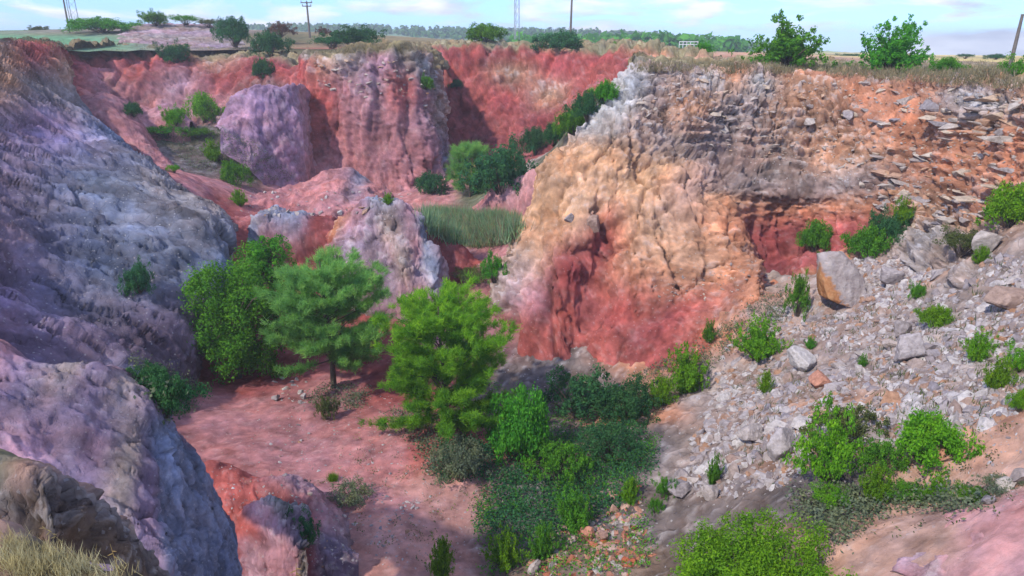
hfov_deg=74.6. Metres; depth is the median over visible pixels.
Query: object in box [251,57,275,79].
shrub
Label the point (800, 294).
shrub
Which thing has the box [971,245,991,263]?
shrub
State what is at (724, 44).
pine wood
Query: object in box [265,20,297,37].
shrub
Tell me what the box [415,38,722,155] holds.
back cliff
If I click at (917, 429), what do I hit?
shrub
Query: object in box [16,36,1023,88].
dry grass
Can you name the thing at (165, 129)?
shrub
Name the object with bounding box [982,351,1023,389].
shrub
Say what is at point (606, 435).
shrub
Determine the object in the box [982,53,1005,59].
shrub
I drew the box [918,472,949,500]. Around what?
shrub
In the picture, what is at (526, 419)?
shrub
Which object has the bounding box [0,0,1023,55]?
sky
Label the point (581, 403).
shrub
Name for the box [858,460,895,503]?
shrub
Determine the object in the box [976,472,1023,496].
shrub
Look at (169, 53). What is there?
shrub
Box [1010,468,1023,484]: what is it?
boulder
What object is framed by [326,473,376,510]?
shrub
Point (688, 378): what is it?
shrub
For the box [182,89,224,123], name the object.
shrub
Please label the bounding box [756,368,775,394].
shrub
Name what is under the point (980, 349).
shrub
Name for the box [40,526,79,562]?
oat stalk
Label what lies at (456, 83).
shrub
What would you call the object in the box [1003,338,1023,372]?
shrub
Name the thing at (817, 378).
boulder
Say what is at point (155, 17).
shrub
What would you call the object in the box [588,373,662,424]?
shrub
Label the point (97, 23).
shrub
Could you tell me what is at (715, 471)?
shrub
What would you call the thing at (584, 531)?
boulder
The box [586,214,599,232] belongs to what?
boulder
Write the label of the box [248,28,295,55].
shrub
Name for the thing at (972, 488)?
shrub
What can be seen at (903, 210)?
shrub
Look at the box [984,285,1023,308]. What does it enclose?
boulder
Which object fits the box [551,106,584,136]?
shrub
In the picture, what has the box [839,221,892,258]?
shrub
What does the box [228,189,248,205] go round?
shrub
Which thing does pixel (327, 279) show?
pine tree
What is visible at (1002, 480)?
boulder
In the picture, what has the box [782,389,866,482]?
shrub
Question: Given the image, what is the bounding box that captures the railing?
[679,41,697,47]
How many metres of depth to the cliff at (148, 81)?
88.22 m
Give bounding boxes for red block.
[297,39,453,192]
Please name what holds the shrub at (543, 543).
on the quarry floor
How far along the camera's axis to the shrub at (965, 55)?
141.25 m
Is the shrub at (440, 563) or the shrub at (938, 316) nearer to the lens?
the shrub at (440, 563)
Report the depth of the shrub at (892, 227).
38.46 m
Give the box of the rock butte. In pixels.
[323,195,448,320]
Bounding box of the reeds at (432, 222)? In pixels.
[410,198,525,248]
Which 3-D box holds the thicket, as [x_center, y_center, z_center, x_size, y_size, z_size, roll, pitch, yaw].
[2.151,7.846,29.750,11.809,1.557,8.389,-7,21,-20]
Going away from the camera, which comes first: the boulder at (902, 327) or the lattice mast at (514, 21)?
the boulder at (902, 327)
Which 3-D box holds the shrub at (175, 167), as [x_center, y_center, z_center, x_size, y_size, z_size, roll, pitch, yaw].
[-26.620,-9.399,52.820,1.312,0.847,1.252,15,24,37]
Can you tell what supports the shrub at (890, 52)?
on the cliff at (703, 195)
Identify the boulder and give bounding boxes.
[271,394,279,399]
[527,559,540,575]
[564,213,573,222]
[580,526,594,540]
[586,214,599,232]
[595,529,607,539]
[610,504,618,513]
[638,416,647,424]
[664,479,691,497]
[701,485,718,500]
[735,423,762,440]
[766,427,795,461]
[786,345,815,372]
[808,369,830,387]
[816,251,866,307]
[880,265,904,284]
[882,339,896,348]
[894,320,911,336]
[894,333,926,361]
[971,230,1003,251]
[981,495,995,504]
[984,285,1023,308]
[994,476,1016,491]
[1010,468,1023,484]
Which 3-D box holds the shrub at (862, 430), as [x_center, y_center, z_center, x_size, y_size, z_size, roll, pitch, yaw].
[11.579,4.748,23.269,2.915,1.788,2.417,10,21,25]
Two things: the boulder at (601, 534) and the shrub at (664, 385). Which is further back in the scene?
the shrub at (664, 385)
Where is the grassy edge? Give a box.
[0,519,139,575]
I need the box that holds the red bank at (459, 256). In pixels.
[426,231,481,285]
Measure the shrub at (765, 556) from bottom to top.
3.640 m
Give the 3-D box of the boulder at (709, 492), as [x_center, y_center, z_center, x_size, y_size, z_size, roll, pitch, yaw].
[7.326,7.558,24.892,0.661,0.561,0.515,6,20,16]
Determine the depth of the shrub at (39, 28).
120.65 m
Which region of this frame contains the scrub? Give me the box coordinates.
[118,122,997,554]
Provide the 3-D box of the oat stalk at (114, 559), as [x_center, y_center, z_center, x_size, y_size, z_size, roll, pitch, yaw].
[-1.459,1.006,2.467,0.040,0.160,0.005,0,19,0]
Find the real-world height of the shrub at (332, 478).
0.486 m
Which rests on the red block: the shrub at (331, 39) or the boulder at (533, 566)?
the shrub at (331, 39)
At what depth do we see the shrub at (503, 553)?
24.42 m
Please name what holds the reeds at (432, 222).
on the quarry floor
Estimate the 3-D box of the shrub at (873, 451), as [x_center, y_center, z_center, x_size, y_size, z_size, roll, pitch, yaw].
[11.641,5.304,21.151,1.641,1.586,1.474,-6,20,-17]
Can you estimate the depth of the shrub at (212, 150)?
64.66 m
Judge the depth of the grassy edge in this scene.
2.77 m
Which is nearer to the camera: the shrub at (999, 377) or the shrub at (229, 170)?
the shrub at (999, 377)
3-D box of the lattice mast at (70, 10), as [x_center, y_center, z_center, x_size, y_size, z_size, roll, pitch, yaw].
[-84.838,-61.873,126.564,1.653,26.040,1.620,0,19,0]
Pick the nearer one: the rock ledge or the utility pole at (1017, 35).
the rock ledge
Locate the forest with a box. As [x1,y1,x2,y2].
[245,21,770,50]
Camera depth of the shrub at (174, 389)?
14.63 m
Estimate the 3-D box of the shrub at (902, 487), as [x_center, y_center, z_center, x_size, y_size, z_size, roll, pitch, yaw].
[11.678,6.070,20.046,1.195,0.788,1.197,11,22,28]
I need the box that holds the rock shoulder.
[247,204,336,267]
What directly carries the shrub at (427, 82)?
on the red block
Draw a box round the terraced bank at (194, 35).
[116,23,259,53]
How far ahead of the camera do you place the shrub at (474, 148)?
66.83 m
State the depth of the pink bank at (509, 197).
55.48 m
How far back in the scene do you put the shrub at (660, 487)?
26.20 m
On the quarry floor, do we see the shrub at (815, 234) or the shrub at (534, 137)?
the shrub at (534, 137)
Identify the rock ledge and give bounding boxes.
[0,448,170,575]
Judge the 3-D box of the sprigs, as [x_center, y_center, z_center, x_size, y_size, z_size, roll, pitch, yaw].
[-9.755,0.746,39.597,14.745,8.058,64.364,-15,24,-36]
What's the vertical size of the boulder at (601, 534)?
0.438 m
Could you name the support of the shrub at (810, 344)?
on the quarry floor
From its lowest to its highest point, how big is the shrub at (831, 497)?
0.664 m
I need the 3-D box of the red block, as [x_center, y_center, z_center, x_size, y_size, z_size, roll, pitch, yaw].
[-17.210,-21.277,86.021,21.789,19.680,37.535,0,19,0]
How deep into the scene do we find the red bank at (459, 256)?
48.83 m
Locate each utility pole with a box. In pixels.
[63,0,70,32]
[300,0,311,37]
[569,0,572,33]
[1008,14,1023,66]
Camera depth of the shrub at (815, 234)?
43.08 m
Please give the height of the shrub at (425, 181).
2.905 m
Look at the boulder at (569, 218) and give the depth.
42.41 m
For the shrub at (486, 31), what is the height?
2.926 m
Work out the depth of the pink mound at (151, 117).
67.41 m
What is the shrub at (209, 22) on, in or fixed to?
on the terraced bank at (194, 35)
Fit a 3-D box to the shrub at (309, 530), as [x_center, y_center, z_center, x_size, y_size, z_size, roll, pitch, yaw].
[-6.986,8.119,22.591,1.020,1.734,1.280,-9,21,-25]
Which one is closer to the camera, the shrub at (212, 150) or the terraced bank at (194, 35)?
the shrub at (212, 150)
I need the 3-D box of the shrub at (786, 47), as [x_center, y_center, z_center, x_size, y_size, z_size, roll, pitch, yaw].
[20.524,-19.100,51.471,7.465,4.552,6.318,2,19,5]
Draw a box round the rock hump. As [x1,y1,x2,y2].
[235,494,315,575]
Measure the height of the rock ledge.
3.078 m
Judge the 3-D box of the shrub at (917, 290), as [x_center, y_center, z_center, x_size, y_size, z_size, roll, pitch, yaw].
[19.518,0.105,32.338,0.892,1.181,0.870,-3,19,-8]
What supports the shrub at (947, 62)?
on the cliff at (703, 195)
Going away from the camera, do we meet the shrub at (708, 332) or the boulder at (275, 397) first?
the boulder at (275, 397)
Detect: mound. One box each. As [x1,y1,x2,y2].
[0,338,242,575]
[80,92,183,171]
[137,103,196,142]
[215,83,316,186]
[230,167,393,236]
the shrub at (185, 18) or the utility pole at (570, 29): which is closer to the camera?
the utility pole at (570, 29)
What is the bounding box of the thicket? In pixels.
[423,416,660,548]
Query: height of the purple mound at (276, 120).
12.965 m
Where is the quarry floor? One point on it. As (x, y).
(246, 423)
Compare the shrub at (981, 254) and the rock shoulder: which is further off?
the rock shoulder
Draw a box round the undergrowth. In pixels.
[466,377,661,575]
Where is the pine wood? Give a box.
[506,29,748,51]
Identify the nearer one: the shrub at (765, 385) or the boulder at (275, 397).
the shrub at (765, 385)
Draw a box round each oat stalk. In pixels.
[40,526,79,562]
[108,545,119,575]
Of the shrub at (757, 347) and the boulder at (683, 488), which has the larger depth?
the shrub at (757, 347)
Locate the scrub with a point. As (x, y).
(834, 512)
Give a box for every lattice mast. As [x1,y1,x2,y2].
[66,0,78,27]
[514,0,519,39]
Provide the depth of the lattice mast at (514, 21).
139.81 m
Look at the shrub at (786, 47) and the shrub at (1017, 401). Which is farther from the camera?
the shrub at (786, 47)
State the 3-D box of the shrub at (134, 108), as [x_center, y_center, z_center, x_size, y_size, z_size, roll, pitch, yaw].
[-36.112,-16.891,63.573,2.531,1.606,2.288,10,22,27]
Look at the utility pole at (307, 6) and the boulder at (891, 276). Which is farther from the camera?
the utility pole at (307, 6)
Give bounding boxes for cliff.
[0,36,238,411]
[41,37,299,125]
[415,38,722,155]
[489,51,1023,371]
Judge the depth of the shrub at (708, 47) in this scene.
73.07 m
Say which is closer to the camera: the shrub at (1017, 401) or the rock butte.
the shrub at (1017, 401)
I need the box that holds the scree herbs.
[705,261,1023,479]
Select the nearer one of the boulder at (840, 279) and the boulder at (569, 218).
the boulder at (840, 279)
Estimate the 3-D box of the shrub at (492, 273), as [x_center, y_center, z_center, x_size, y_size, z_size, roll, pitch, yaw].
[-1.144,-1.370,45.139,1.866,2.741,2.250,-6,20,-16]
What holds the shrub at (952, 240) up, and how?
on the cliff at (703, 195)
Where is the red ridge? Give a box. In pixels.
[204,460,358,575]
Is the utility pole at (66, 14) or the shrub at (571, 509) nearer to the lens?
the shrub at (571, 509)
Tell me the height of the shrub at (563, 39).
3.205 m
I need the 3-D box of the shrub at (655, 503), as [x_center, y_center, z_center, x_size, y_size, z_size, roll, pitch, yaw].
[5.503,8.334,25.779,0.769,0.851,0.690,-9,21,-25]
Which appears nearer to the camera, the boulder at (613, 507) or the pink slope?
the pink slope
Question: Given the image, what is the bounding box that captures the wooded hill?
[249,29,909,54]
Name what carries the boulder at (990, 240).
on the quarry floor
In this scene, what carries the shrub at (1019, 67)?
on the cliff at (703, 195)
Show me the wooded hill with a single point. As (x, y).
(824, 52)
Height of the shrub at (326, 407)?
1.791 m
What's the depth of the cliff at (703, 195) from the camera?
42.54 m
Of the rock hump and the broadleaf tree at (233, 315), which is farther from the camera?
the broadleaf tree at (233, 315)
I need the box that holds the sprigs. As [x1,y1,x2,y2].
[230,184,1017,560]
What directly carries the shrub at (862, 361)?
on the quarry floor
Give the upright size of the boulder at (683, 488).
0.600 m
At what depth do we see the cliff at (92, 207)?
38.31 m
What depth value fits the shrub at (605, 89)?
45.74 m
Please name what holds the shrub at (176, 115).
on the pink mound at (151, 117)
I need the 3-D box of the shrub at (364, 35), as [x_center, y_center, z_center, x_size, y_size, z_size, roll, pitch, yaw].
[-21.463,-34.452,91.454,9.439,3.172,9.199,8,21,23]
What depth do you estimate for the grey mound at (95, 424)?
13.25 m
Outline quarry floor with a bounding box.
[154,83,1023,575]
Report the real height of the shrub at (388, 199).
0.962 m
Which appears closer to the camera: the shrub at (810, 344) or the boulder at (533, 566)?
the boulder at (533, 566)
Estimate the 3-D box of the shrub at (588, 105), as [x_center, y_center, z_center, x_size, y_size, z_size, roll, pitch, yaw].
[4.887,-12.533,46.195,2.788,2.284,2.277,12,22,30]
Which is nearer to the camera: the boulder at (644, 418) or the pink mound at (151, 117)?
the boulder at (644, 418)
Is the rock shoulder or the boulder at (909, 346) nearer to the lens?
the boulder at (909, 346)
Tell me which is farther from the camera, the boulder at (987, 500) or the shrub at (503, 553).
the shrub at (503, 553)
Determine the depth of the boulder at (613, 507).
26.77 m
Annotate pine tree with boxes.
[252,243,399,387]
[357,271,523,441]
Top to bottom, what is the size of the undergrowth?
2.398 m
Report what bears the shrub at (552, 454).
on the quarry floor
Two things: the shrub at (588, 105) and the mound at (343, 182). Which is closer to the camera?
the shrub at (588, 105)
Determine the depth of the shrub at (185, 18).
116.20 m
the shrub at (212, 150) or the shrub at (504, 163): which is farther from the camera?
the shrub at (212, 150)
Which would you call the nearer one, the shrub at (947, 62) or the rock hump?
the rock hump
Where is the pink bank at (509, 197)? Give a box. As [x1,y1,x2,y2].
[472,169,536,214]
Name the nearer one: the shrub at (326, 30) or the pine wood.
the shrub at (326, 30)
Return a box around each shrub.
[27,25,48,29]
[59,16,143,32]
[117,255,156,296]
[122,101,142,116]
[125,359,167,385]
[135,364,212,417]
[136,8,169,25]
[145,123,194,138]
[151,37,191,63]
[158,102,184,125]
[165,163,182,172]
[166,14,201,25]
[178,126,214,138]
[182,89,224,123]
[193,18,220,27]
[199,137,221,161]
[210,15,249,47]
[219,158,253,186]
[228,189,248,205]
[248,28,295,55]
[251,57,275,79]
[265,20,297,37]
[285,504,321,549]
[307,35,357,48]
[311,23,387,45]
[313,394,339,420]
[315,26,331,34]
[322,471,338,482]
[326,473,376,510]
[382,192,393,204]
[414,170,450,195]
[419,72,434,89]
[424,532,455,575]
[428,433,492,484]
[444,139,490,196]
[447,79,463,88]
[449,264,486,282]
[456,132,537,195]
[465,22,508,42]
[479,247,509,285]
[479,520,529,573]
[483,381,552,468]
[510,125,551,154]
[513,438,595,487]
[526,517,565,559]
[529,29,583,51]
[530,362,617,421]
[542,120,567,146]
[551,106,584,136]
[552,484,593,534]
[561,89,603,122]
[574,419,654,472]
[587,78,619,103]
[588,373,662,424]
[617,474,641,505]
[646,370,678,407]
[646,493,664,515]
[650,471,679,500]
[663,340,710,393]
[668,505,857,575]
[694,38,716,53]
[701,318,718,343]
[705,453,724,484]
[725,309,793,362]
[728,8,837,66]
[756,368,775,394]
[782,268,810,321]
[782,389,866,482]
[794,217,834,252]
[799,403,890,446]
[804,335,816,348]
[810,478,856,509]
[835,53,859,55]
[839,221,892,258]
[843,13,935,74]
[857,352,870,366]
[857,428,910,475]
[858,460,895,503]
[868,203,915,245]
[882,476,924,502]
[890,194,916,225]
[892,405,986,484]
[907,279,926,299]
[912,303,954,328]
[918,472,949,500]
[927,56,971,71]
[932,221,977,257]
[948,480,989,503]
[956,54,974,58]
[959,326,999,361]
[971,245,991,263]
[973,179,1023,229]
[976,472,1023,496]
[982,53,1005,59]
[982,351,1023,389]
[997,51,1023,76]
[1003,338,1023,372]
[1004,388,1023,412]
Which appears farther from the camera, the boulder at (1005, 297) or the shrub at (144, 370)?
the boulder at (1005, 297)
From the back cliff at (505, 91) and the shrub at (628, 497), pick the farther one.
the back cliff at (505, 91)
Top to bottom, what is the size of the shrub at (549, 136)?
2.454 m
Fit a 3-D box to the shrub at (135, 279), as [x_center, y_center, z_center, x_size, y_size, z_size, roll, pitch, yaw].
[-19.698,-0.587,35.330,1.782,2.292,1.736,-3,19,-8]
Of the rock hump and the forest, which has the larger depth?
the forest
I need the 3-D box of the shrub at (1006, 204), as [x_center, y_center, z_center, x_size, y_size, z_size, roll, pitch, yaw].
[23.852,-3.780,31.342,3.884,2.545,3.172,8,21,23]
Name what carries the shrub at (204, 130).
on the quarry floor
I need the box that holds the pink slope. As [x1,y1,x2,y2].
[890,507,989,575]
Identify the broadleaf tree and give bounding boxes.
[176,240,303,385]
[243,233,296,299]
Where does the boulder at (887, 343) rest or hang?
on the quarry floor
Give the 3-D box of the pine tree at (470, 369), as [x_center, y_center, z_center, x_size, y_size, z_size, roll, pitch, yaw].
[-3.186,3.206,31.915,7.239,8.225,7.853,6,20,16]
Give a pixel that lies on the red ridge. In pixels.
(224, 478)
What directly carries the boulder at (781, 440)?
on the quarry floor
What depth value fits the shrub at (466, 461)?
28.59 m
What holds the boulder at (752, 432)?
on the quarry floor
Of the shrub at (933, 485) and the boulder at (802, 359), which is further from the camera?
the boulder at (802, 359)
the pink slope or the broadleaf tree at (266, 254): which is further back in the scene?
the broadleaf tree at (266, 254)
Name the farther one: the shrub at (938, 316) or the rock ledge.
the shrub at (938, 316)

